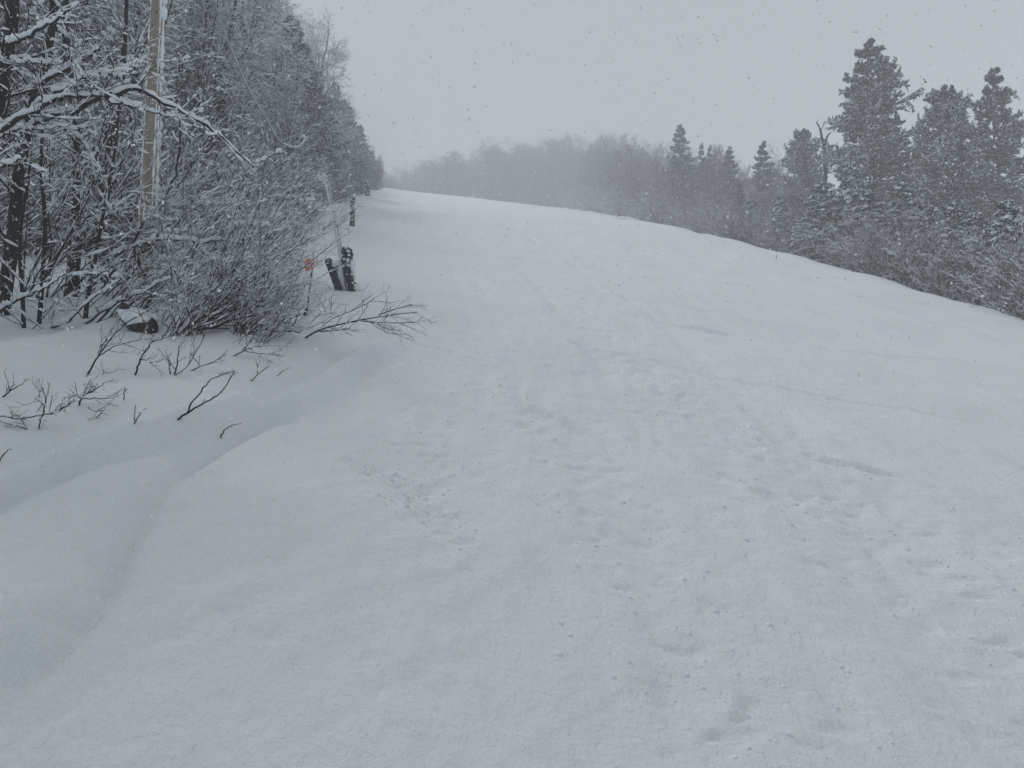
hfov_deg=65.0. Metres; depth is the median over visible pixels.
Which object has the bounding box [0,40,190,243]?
leafless shrub
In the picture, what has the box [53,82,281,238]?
leafless shrub
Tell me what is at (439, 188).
leafless shrub
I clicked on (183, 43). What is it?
bare tree
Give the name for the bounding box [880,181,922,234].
fir tree
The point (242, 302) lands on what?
leafless shrub
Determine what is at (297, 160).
leafless shrub
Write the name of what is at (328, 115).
bare tree
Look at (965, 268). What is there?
leafless shrub
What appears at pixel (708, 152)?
spruce tree
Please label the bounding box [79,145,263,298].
leafless shrub
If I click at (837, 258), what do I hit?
leafless shrub
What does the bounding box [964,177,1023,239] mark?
bare tree
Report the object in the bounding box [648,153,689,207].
bare tree
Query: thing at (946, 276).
leafless shrub
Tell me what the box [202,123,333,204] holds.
leafless shrub
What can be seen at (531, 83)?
sky
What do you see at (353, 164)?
spruce tree
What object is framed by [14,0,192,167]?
bare tree
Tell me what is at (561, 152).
bare tree
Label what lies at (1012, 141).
pine tree
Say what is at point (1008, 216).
fir tree
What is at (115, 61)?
bare tree
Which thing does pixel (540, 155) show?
bare tree
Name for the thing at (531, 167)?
bare tree
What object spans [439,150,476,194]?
bare tree
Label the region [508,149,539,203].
bare tree
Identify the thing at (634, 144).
bare tree
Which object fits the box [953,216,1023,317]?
leafless shrub
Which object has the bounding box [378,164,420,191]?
leafless shrub
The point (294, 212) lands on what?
leafless shrub
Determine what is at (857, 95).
pine tree
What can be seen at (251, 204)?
leafless shrub
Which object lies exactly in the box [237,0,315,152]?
bare tree
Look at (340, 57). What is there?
bare tree
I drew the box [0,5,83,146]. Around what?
bare tree
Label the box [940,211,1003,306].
fir tree
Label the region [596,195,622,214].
leafless shrub
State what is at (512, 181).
bare tree
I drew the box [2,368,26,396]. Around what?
twig
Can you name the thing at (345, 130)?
bare tree
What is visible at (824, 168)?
dead tree
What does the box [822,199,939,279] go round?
leafless shrub
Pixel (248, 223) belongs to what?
leafless shrub
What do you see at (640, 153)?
bare tree
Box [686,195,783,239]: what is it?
leafless shrub
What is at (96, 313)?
snowy tree
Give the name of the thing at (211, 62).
bare tree
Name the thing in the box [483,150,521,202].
bare tree
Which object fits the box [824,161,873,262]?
fir tree
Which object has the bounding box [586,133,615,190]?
bare tree
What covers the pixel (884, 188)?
bare tree
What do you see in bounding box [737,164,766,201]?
bare tree
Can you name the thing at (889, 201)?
bare tree
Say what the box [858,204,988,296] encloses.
leafless shrub
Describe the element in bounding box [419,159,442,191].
bare tree
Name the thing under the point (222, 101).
bare tree
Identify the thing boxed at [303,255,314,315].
marker stake
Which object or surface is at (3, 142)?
leafless shrub
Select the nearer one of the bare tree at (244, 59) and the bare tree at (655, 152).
the bare tree at (244, 59)
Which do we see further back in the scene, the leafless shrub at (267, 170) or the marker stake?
the leafless shrub at (267, 170)
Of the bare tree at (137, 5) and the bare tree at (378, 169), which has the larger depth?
the bare tree at (378, 169)
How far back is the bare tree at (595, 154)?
120.82 m
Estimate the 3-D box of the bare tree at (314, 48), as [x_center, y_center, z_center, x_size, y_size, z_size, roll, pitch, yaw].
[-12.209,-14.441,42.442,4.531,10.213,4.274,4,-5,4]
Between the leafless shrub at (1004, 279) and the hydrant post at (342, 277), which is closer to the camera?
the hydrant post at (342, 277)
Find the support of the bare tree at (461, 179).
on the ground
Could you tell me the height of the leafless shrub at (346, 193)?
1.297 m
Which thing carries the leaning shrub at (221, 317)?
on the ground
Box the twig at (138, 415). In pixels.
[133,405,145,423]
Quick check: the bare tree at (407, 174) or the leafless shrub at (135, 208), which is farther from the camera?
the bare tree at (407, 174)
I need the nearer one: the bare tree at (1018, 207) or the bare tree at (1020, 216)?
the bare tree at (1020, 216)
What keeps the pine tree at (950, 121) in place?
on the ground
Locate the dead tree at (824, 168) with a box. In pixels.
[816,118,830,189]
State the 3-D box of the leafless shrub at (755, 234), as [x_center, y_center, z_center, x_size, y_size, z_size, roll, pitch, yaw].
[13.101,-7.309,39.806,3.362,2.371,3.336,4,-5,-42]
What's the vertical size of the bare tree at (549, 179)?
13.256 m
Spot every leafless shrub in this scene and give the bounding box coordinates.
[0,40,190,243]
[0,51,251,256]
[0,57,217,250]
[0,62,239,298]
[0,77,70,227]
[0,96,243,249]
[0,102,68,220]
[0,114,85,236]
[2,115,208,245]
[7,64,165,208]
[34,99,268,259]
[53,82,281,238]
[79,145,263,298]
[96,202,243,322]
[97,95,270,225]
[104,214,279,335]
[121,169,355,330]
[123,97,294,216]
[126,116,365,304]
[147,174,362,325]
[151,132,351,276]
[155,125,367,293]
[187,149,299,244]
[188,115,292,228]
[199,200,320,288]
[201,154,278,219]
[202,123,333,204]
[208,184,315,249]
[213,198,315,299]
[224,179,295,231]
[230,126,323,207]
[233,250,316,336]
[233,268,326,343]
[239,256,337,323]
[240,111,337,194]
[241,152,298,189]
[245,125,310,185]
[250,168,293,219]
[260,173,319,221]
[263,126,349,206]
[281,125,333,190]
[285,182,334,223]
[294,161,342,207]
[321,176,354,202]
[332,181,356,201]
[336,171,359,197]
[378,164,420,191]
[414,172,463,194]
[448,181,483,196]
[518,184,553,205]
[550,195,574,208]
[557,191,586,208]
[567,193,582,209]
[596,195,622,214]
[617,192,693,221]
[620,198,658,222]
[621,177,696,224]
[641,171,725,226]
[667,191,732,233]
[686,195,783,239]
[689,199,770,236]
[700,205,796,246]
[728,207,816,249]
[737,212,796,243]
[749,213,800,250]
[755,203,860,261]
[760,217,803,252]
[775,227,833,253]
[795,232,872,266]
[799,210,918,267]
[801,192,944,278]
[812,200,965,283]
[821,204,950,285]
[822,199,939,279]
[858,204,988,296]
[863,208,1001,303]
[876,224,1023,308]
[917,222,1023,319]
[925,268,981,303]
[933,247,1010,300]
[946,247,1023,318]
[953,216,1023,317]
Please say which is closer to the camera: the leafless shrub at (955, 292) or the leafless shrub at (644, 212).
the leafless shrub at (955, 292)
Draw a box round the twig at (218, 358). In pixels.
[189,350,238,374]
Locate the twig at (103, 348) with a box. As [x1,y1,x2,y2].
[85,308,149,375]
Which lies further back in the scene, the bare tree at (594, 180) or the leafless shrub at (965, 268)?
the bare tree at (594, 180)
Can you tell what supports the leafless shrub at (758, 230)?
on the ground
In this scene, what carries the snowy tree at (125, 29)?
on the ground
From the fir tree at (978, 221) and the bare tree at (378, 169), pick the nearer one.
the fir tree at (978, 221)
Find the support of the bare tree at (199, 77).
on the ground
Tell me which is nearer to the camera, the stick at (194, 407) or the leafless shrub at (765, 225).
the stick at (194, 407)
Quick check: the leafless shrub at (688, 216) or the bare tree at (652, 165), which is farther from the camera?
the bare tree at (652, 165)
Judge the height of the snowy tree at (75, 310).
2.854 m
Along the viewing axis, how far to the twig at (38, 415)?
4.22 m
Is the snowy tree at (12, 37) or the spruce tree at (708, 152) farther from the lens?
the spruce tree at (708, 152)
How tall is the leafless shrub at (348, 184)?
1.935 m
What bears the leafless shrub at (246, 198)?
on the ground
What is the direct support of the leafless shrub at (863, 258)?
on the ground
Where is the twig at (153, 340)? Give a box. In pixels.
[134,323,174,374]
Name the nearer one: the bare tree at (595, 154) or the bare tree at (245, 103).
the bare tree at (245, 103)
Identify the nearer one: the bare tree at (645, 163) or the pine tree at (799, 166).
the pine tree at (799, 166)
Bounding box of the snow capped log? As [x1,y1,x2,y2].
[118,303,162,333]
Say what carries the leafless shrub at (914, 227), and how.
on the ground
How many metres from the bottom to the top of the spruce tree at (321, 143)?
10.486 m
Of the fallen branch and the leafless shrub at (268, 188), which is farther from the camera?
the leafless shrub at (268, 188)
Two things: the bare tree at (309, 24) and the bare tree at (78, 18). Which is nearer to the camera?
the bare tree at (78, 18)
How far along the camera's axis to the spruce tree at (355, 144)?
63.55 m
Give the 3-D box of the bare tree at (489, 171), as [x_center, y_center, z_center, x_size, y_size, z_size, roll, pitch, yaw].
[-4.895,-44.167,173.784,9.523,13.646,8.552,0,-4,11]
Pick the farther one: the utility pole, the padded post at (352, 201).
the padded post at (352, 201)
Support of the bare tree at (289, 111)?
on the ground
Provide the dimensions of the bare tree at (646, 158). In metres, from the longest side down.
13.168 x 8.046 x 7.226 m
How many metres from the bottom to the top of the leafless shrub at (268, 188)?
1.979 m
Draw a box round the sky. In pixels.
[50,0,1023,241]
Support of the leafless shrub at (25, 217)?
on the ground
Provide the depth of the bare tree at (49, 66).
16.44 m
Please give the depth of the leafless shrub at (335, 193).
40.59 m
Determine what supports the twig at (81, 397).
on the ground
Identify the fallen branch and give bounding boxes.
[304,282,435,347]
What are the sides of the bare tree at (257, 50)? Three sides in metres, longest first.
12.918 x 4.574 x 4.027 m
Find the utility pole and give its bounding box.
[135,0,167,278]
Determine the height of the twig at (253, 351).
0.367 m
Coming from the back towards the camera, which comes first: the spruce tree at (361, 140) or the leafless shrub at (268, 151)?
the spruce tree at (361, 140)
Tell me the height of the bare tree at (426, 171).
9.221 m
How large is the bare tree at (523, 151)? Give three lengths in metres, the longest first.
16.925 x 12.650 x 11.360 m
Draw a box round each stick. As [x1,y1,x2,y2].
[177,370,234,419]
[220,422,240,438]
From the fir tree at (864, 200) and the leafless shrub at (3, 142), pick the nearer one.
the leafless shrub at (3, 142)
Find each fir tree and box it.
[732,200,767,245]
[762,196,800,250]
[778,181,847,266]
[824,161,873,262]
[829,192,887,271]
[870,214,924,281]
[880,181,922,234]
[902,203,954,297]
[915,202,977,303]
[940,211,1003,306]
[969,198,1023,316]
[1017,253,1023,318]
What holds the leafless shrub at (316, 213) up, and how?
on the ground
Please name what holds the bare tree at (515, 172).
on the ground
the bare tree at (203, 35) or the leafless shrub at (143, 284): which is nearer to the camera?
the leafless shrub at (143, 284)
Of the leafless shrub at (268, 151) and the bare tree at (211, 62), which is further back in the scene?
the leafless shrub at (268, 151)
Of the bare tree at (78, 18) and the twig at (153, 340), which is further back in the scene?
the bare tree at (78, 18)
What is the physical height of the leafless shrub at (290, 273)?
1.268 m
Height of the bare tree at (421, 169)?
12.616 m
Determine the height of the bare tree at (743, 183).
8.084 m
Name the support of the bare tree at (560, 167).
on the ground
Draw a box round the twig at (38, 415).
[0,375,79,428]
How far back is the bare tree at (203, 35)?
16.18 m
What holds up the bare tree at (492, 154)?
on the ground
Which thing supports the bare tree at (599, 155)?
on the ground
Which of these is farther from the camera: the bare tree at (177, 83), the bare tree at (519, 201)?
the bare tree at (519, 201)
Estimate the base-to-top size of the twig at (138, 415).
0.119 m
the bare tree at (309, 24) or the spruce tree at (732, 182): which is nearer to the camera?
the bare tree at (309, 24)
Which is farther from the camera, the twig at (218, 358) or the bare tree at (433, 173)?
the bare tree at (433, 173)
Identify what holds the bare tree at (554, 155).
on the ground
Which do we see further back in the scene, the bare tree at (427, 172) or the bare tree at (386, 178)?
the bare tree at (427, 172)
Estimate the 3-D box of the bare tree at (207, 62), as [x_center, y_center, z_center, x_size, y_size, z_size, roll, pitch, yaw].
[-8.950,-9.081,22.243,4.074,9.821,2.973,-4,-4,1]
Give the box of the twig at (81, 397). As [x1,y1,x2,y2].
[64,378,127,405]
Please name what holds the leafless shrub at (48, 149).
on the ground
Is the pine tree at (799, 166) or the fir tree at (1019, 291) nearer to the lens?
the fir tree at (1019, 291)
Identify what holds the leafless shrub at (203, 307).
on the ground
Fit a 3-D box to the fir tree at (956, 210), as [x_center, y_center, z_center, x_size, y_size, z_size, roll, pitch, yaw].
[13.779,-3.512,25.268,2.679,4.630,2.447,0,-4,-6]
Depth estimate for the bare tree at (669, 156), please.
110.67 m
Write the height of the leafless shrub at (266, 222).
1.476 m
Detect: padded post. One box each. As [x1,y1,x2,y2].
[350,195,354,225]
[364,181,369,195]
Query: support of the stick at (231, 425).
on the ground
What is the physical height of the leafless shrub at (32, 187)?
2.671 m
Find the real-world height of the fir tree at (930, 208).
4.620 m
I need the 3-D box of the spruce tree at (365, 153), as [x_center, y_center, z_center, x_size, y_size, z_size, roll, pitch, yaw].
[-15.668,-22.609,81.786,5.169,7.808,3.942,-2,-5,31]
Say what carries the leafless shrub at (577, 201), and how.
on the ground
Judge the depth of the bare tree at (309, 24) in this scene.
51.72 m
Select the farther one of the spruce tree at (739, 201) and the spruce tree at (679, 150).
the spruce tree at (679, 150)
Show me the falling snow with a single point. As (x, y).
(544, 254)
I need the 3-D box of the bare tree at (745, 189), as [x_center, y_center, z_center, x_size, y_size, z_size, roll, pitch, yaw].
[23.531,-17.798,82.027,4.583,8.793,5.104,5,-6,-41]
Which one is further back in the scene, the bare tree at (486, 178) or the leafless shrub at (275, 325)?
the bare tree at (486, 178)
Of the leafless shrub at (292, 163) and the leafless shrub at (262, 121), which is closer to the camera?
the leafless shrub at (262, 121)
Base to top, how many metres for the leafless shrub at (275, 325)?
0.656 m
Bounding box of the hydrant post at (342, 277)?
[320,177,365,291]
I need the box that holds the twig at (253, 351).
[233,318,293,362]
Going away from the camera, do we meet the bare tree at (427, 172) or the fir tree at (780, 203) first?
the fir tree at (780, 203)
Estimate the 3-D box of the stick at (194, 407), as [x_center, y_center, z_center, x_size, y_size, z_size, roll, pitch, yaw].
[-1.710,0.064,4.486,0.322,0.286,0.021,0,-4,1]
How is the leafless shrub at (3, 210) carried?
on the ground
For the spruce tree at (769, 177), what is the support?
on the ground
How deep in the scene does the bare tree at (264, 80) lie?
32.47 m
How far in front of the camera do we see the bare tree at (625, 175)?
90.17 m
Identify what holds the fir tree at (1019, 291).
on the ground
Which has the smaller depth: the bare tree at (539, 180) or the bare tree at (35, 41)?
the bare tree at (35, 41)
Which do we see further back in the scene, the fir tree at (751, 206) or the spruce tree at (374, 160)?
the spruce tree at (374, 160)
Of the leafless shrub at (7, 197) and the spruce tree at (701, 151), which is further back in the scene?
the spruce tree at (701, 151)
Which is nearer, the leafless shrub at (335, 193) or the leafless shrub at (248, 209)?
the leafless shrub at (248, 209)
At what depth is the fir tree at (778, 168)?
61.24 m
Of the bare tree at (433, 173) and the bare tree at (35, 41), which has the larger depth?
the bare tree at (433, 173)
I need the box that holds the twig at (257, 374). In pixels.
[250,359,269,380]
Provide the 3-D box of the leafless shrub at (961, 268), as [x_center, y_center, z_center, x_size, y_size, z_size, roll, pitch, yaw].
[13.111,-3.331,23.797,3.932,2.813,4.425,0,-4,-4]
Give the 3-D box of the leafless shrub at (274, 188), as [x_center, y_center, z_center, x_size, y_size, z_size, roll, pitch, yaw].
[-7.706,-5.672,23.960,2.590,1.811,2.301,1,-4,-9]
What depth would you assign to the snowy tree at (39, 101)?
6.68 m
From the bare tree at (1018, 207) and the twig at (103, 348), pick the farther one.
the bare tree at (1018, 207)
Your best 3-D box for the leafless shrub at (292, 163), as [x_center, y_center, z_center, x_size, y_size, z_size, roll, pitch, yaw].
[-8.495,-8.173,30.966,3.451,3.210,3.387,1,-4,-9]
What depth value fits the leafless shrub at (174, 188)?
12.52 m
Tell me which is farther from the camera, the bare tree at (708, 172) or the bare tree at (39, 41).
the bare tree at (708, 172)
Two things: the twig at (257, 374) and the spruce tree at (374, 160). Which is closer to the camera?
the twig at (257, 374)
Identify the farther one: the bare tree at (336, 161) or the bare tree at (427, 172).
the bare tree at (427, 172)
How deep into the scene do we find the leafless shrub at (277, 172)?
25.84 m
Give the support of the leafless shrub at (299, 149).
on the ground
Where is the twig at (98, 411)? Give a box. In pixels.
[88,402,112,419]
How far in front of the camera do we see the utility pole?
10.80 m
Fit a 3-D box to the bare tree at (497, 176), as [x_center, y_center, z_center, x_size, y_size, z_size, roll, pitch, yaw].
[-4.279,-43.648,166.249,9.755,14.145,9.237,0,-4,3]
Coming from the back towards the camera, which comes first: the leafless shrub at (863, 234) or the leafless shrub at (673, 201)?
the leafless shrub at (673, 201)
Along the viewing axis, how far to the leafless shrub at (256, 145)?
17.87 m
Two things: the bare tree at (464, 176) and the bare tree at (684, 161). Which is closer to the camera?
the bare tree at (684, 161)
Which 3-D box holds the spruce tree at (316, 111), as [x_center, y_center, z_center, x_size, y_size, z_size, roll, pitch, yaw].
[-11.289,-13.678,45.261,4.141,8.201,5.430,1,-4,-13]
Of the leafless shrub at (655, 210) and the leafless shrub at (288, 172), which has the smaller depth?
the leafless shrub at (288, 172)
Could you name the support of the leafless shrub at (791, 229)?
on the ground
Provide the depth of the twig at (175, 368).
5.51 m
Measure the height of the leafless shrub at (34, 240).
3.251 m
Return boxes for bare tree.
[0,0,51,182]
[0,0,87,144]
[0,0,101,167]
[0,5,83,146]
[2,0,78,164]
[13,0,115,235]
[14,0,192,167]
[21,0,227,237]
[39,0,128,152]
[45,0,217,157]
[57,0,198,225]
[60,1,188,145]
[105,1,216,140]
[115,0,210,161]
[146,0,291,176]
[163,0,256,168]
[164,0,305,187]
[165,0,256,159]
[166,0,265,141]
[176,0,252,139]
[181,2,268,155]
[213,0,284,147]
[229,0,298,126]
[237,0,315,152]
[240,3,280,136]
[244,28,304,168]
[247,18,327,136]
[248,0,308,132]
[250,37,325,183]
[261,8,334,149]
[281,7,354,166]
[298,72,354,166]
[329,113,352,178]
[331,96,367,179]
[333,110,359,176]
[370,154,386,188]
[382,171,388,187]
[397,163,413,187]
[408,174,423,191]
[409,164,425,192]
[411,157,432,191]
[413,161,431,192]
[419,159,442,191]
[422,160,443,193]
[427,156,457,191]
[437,152,459,195]
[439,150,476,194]
[439,164,457,194]
[440,153,463,192]
[451,157,474,195]
[451,160,475,196]
[460,143,502,198]
[469,149,506,200]
[470,139,512,199]
[477,135,500,198]
[477,147,505,199]
[483,136,518,200]
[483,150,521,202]
[494,145,533,202]
[501,157,526,201]
[506,160,535,203]
[508,141,546,202]
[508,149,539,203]
[513,144,542,202]
[520,138,570,206]
[523,135,559,206]
[526,149,556,204]
[532,147,577,206]
[535,153,566,206]
[538,137,569,206]
[539,133,585,207]
[541,133,586,206]
[551,136,588,206]
[579,133,618,204]
[582,140,610,200]
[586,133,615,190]
[586,141,613,194]
[601,132,644,195]
[603,132,636,179]
[609,144,645,211]
[622,142,657,213]
[622,142,661,186]
[634,143,651,191]
[639,147,664,201]
[640,138,667,183]
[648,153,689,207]
[661,147,688,174]
[666,142,697,203]
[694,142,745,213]
[695,152,732,204]
[714,152,742,181]
[731,169,751,211]
[735,168,755,204]
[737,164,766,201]
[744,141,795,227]
[745,183,795,225]
[851,175,896,222]
[875,188,913,218]
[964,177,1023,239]
[1003,188,1023,253]
[1012,191,1023,237]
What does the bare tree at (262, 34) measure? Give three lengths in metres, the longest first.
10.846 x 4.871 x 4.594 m
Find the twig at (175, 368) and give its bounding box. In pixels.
[156,319,205,374]
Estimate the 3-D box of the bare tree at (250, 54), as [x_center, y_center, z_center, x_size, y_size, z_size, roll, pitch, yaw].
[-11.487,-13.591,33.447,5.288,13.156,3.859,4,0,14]
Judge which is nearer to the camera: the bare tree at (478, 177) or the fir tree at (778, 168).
the fir tree at (778, 168)
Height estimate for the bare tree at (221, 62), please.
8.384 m
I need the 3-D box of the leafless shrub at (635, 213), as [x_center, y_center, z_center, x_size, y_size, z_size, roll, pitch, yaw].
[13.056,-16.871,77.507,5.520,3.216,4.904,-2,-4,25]
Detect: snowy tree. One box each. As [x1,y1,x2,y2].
[0,0,102,191]
[0,0,293,315]
[0,81,133,328]
[0,136,114,328]
[5,0,162,296]
[29,59,186,323]
[60,0,209,284]
[67,177,271,311]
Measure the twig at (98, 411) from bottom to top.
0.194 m
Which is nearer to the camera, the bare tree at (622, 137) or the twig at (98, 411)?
the twig at (98, 411)
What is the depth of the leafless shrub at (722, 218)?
49.13 m
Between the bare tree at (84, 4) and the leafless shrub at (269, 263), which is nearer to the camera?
the leafless shrub at (269, 263)
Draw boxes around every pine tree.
[770,128,839,246]
[793,38,937,232]
[901,84,1003,253]
[965,67,1023,238]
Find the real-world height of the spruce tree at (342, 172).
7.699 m
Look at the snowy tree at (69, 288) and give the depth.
8.63 m
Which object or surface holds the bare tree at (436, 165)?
on the ground
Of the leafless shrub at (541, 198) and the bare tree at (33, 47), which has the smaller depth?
the bare tree at (33, 47)
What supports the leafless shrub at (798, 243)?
on the ground
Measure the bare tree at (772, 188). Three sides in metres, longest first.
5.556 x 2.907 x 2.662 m
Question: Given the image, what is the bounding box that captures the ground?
[0,188,1023,767]
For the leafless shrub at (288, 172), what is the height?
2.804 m
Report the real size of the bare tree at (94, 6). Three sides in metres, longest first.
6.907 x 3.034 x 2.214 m
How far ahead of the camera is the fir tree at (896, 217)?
27.82 m
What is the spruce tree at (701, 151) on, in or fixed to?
on the ground
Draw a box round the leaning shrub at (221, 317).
[181,254,342,336]
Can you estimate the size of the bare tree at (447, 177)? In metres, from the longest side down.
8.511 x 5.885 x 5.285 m
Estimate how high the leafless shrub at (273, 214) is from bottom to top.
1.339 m
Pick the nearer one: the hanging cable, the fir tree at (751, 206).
the hanging cable
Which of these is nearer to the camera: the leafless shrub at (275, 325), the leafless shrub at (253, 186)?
the leafless shrub at (275, 325)
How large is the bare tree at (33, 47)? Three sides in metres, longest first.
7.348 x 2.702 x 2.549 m
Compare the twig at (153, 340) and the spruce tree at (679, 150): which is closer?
the twig at (153, 340)
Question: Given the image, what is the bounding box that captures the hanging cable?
[212,0,306,148]
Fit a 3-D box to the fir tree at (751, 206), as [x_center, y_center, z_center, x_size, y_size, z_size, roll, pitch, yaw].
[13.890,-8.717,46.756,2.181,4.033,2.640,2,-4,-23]
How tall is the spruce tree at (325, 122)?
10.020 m
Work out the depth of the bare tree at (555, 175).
170.22 m
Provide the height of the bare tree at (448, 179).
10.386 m
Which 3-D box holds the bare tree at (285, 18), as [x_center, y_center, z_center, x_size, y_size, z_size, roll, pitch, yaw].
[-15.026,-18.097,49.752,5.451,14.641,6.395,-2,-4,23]
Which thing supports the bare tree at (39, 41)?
on the ground
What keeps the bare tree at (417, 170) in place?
on the ground
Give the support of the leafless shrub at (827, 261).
on the ground
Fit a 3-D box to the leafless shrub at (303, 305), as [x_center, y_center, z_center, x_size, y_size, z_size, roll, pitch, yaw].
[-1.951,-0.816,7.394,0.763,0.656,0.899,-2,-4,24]
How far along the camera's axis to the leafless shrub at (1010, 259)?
18.08 m
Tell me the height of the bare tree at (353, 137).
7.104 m
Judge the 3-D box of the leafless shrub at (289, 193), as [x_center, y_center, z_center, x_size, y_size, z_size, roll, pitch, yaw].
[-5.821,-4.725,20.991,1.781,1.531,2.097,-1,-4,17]
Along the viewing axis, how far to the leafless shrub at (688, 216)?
59.98 m
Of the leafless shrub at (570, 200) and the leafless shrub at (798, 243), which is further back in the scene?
the leafless shrub at (570, 200)
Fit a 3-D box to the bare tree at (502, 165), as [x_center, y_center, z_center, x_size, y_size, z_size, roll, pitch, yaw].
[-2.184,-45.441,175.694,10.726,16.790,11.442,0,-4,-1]
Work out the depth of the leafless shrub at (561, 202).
158.53 m
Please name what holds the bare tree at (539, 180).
on the ground
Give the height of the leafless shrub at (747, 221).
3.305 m
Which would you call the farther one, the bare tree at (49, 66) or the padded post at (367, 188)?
the padded post at (367, 188)
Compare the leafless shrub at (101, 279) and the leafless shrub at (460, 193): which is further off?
the leafless shrub at (460, 193)
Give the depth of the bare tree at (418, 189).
171.18 m
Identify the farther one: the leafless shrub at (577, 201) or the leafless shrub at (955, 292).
the leafless shrub at (577, 201)
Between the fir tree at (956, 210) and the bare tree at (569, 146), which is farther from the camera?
the bare tree at (569, 146)
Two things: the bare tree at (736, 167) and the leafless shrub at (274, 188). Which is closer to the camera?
the leafless shrub at (274, 188)
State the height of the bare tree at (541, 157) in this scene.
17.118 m
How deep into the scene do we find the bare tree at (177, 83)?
19.23 m
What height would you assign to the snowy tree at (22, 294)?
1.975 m
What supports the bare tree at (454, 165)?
on the ground
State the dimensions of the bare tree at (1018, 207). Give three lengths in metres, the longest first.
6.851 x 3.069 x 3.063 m
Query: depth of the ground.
3.95 m
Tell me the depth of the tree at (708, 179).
67.23 m
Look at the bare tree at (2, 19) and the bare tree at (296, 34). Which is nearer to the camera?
the bare tree at (2, 19)
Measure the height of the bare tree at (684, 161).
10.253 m
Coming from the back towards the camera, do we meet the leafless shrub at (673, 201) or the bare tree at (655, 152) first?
the bare tree at (655, 152)
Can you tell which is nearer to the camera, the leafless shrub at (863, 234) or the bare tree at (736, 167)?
the leafless shrub at (863, 234)
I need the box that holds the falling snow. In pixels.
[0,0,1023,763]
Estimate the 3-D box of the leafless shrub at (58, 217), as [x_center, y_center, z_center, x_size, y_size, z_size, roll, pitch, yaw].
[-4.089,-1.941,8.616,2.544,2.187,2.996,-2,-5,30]
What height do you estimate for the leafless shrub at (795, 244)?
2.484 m
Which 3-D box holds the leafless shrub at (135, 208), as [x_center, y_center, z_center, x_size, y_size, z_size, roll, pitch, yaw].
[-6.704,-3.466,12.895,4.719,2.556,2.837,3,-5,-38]
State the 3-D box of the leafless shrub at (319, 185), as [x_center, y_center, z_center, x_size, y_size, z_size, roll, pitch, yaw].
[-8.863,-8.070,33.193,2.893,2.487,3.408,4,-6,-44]
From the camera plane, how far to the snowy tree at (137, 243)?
8.02 m
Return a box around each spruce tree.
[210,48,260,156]
[248,15,349,199]
[285,43,348,192]
[298,70,348,198]
[324,131,357,196]
[325,83,378,194]
[326,99,368,195]
[349,106,373,184]
[356,125,380,189]
[365,150,383,189]
[651,124,711,223]
[694,143,707,210]
[704,144,715,197]
[710,146,746,215]
[732,183,745,226]
[749,140,778,237]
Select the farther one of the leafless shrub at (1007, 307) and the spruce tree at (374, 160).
the spruce tree at (374, 160)

